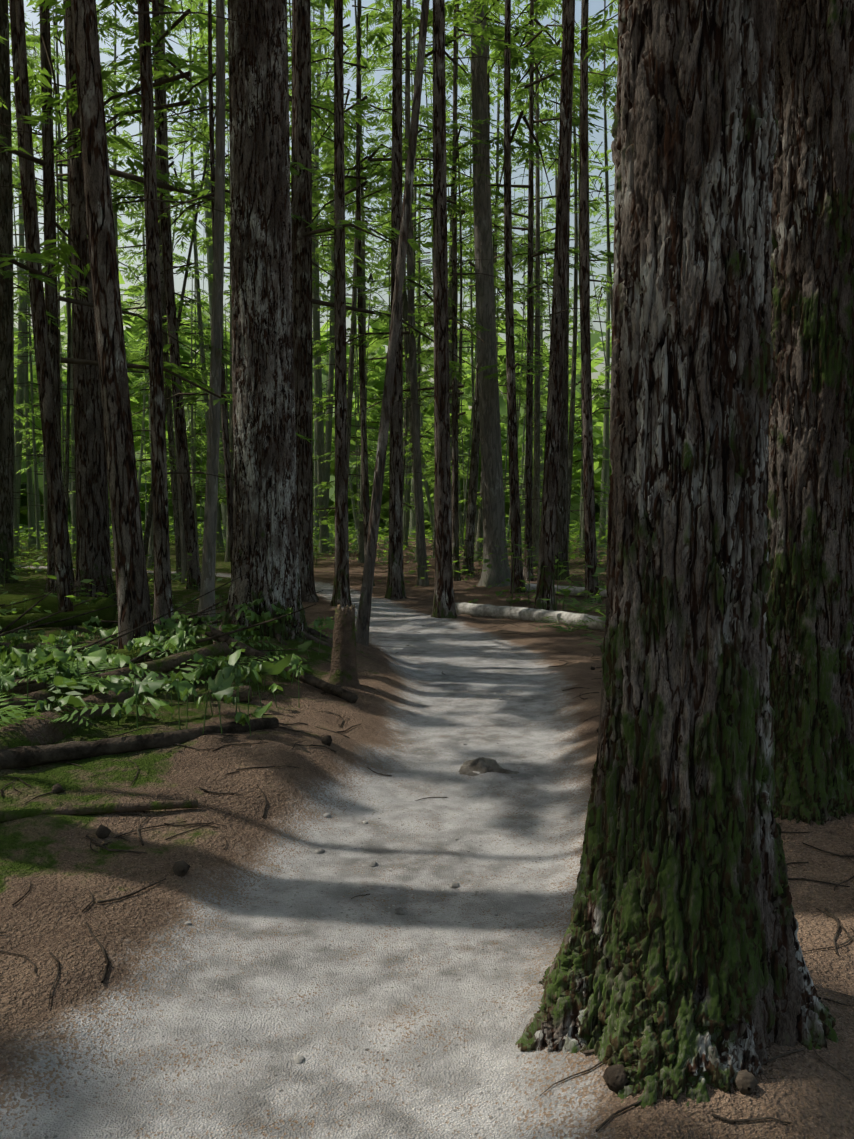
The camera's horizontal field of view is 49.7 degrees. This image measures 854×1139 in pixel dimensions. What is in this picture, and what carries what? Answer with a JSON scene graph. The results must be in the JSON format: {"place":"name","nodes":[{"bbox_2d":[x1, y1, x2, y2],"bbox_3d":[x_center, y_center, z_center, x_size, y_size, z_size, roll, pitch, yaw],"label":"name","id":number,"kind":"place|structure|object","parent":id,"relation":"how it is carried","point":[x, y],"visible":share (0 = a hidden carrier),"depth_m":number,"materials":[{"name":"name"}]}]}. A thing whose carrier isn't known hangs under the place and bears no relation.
{"place":"outdoors","nodes":[
{"label":"outdoors","id":0,"kind":"place"},
{"bbox_2d":[8,0,617,446],"label":"sky","id":1,"kind":"structure","parent":0,"point":[595,6],"materials":[{"name":"white"}]},
{"bbox_2d":[185,615,502,1062],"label":"pebbles","id":2,"kind":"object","parent":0,"point":[397,911],"depth_m":4.04,"materials":[{"name":"grey stone"}]},
{"bbox_2d":[0,533,853,1138],"bbox_3d":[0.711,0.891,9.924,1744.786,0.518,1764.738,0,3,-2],"label":"ground","id":3,"kind":"structure","parent":0,"point":[258,975],"depth_m":3.67,"materials":[{"name":"grey gravel"}]},
{"bbox_2d":[0,609,96,630],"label":"mossy log","id":4,"kind":"object","parent":3,"relation":"on","point":[5,621],"visible":0.81,"depth_m":11.25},
{"bbox_2d":[0,594,116,627],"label":"mossy log","id":5,"kind":"object","parent":3,"relation":"on","point":[51,604],"visible":0.33,"depth_m":13.21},
{"bbox_2d":[0,641,163,653],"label":"mossy log","id":6,"kind":"object","parent":3,"relation":"on","point":[28,647],"visible":0.25,"depth_m":9.74,"materials":[{"name":"brown wood"}]},
{"bbox_2d":[0,799,197,821],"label":"fallen branch","id":7,"kind":"object","parent":3,"relation":"on","point":[12,815],"visible":0.92,"depth_m":4.41,"materials":[{"name":"brown wood"}]},
{"bbox_2d":[0,664,201,698],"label":"mossy log","id":8,"kind":"object","parent":3,"relation":"on","point":[32,687],"visible":0.04,"depth_m":6.83,"materials":[{"name":"brown wood"}]},
{"bbox_2d":[0,642,229,715],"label":"mossy log","id":9,"kind":"object","parent":3,"relation":"on","point":[169,663],"visible":0.58,"depth_m":6.79,"materials":[{"name":"brown wood"}]},
{"bbox_2d":[0,648,233,769],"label":"mossy log","id":10,"kind":"object","parent":3,"relation":"on","point":[33,731],"visible":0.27,"depth_m":5.50,"materials":[{"name":"brown wood"}]},
{"bbox_2d":[44,637,212,675],"bbox_3d":[-2.879,0.846,8.809,1.832,0.467,0.207,1,3,17],"label":"mossy log","id":11,"kind":"object","parent":3,"relation":"on","point":[125,652],"visible":0.12,"depth_m":8.68,"materials":[{"name":"brown wood"}]},
{"bbox_2d":[0,717,278,768],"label":"dark log","id":12,"kind":"object","parent":3,"relation":"on","point":[21,757],"visible":0.83,"depth_m":5.21,"materials":[{"name":"brown wood"}]},
{"bbox_2d":[0,571,322,716],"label":"fallen branches","id":13,"kind":"object","parent":3,"relation":"on","point":[140,658],"visible":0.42,"depth_m":8.52,"materials":[{"name":"brown wood"}]},
{"bbox_2d":[82,685,251,701],"bbox_3d":[-2.371,0.961,6.501,2.252,0.164,0.198,-1,3,-17],"label":"mossy log","id":14,"kind":"object","parent":3,"relation":"on","point":[244,693],"visible":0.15,"depth_m":6.70,"materials":[{"name":"brown wood"}]},
{"bbox_2d":[0,591,334,735],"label":"broadleaf plants","id":15,"kind":"object","parent":3,"relation":"on","point":[218,685],"visible":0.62,"depth_m":6.39,"materials":[{"name":"green plant"}]},
{"bbox_2d":[213,0,308,643],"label":"fir tree","id":16,"kind":"object","parent":3,"relation":"on","point":[265,556],"visible":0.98,"depth_m":9.26,"materials":[{"name":"brown plant"}]},
{"bbox_2d":[193,620,357,702],"bbox_3d":[-1.395,0.776,8.036,2.175,0.512,0.146,3,4,42],"label":"dark log","id":17,"kind":"object","parent":3,"relation":"on","point":[327,687],"visible":0.67,"depth_m":7.70,"materials":[{"name":"brown wood"}]},
{"bbox_2d":[0,580,605,728],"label":"ferns","id":18,"kind":"object","parent":3,"relation":"on","point":[14,713],"visible":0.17,"depth_m":6.76,"materials":[{"name":"green plant"}]},
{"bbox_2d":[0,516,607,642],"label":"understory shrubs","id":19,"kind":"object","parent":3,"relation":"on","point":[572,532],"visible":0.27,"depth_m":28.69,"materials":[{"name":"green plant"}]},
{"bbox_2d":[275,627,332,647],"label":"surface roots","id":20,"kind":"object","parent":3,"relation":"on","point":[278,636],"visible":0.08,"depth_m":9.38,"materials":[{"name":"brown plant"}]},
{"bbox_2d":[0,0,612,665],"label":"forest trees","id":21,"kind":"object","parent":3,"relation":"on","point":[102,448],"visible":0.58,"depth_m":17.02,"materials":[{"name":"brown wood"}]},
{"bbox_2d":[0,0,618,528],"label":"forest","id":22,"kind":"object","parent":3,"relation":"on","point":[596,80],"depth_m":24.47,"materials":[{"name":"green plant"}]},
{"bbox_2d":[14,271,611,535],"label":"forest foliage","id":23,"kind":"object","parent":3,"relation":"on","point":[595,338],"visible":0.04,"depth_m":88.07,"materials":[{"name":"green plant"}]},
{"bbox_2d":[327,604,361,687],"bbox_3d":[-0.717,0.670,7.959,0.347,0.773,0.351,-1,3,-17],"label":"mossy stump","id":24,"kind":"object","parent":3,"relation":"on","point":[343,671],"visible":0.98,"depth_m":7.88,"materials":[{"name":"brown wood"}]},
{"bbox_2d":[0,623,853,1131],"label":"twigs","id":25,"kind":"object","parent":3,"relation":"on","point":[614,1077],"visible":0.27,"depth_m":3.85,"materials":[{"name":"brown wood"}]},
{"bbox_2d":[458,757,518,775],"bbox_3d":[0.365,1.263,5.859,0.486,0.133,0.330,1,3,17],"label":"rock","id":26,"kind":"object","parent":3,"relation":"on","point":[481,765],"visible":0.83,"depth_m":5.82,"materials":[{"name":"grey stone"}]},
{"bbox_2d":[455,602,605,630],"bbox_3d":[1.594,0.741,14.483,0.472,0.302,4.009,-2,4,-36],"label":"pale log","id":27,"kind":"object","parent":3,"relation":"on","point":[508,612],"visible":0.62,"depth_m":14.59,"materials":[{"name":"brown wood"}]},
{"bbox_2d":[510,583,607,596],"bbox_3d":[3.201,0.444,18.862,3.218,0.244,0.200,2,4,30],"label":"pale log","id":28,"kind":"object","parent":3,"relation":"on","point":[576,591],"visible":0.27,"depth_m":18.91,"materials":[{"name":"grey wood"}]},
{"bbox_2d":[515,0,840,1108],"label":"fir tree","id":29,"kind":"object","parent":3,"relation":"on","point":[675,968],"visible":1,"depth_m":2.44,"materials":[{"name":"brown plant"}]},
{"bbox_2d":[765,0,853,824],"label":"fir tree","id":30,"kind":"object","parent":3,"relation":"on","point":[809,627],"visible":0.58,"depth_m":4.30,"materials":[{"name":"brown plant"}]}
]}

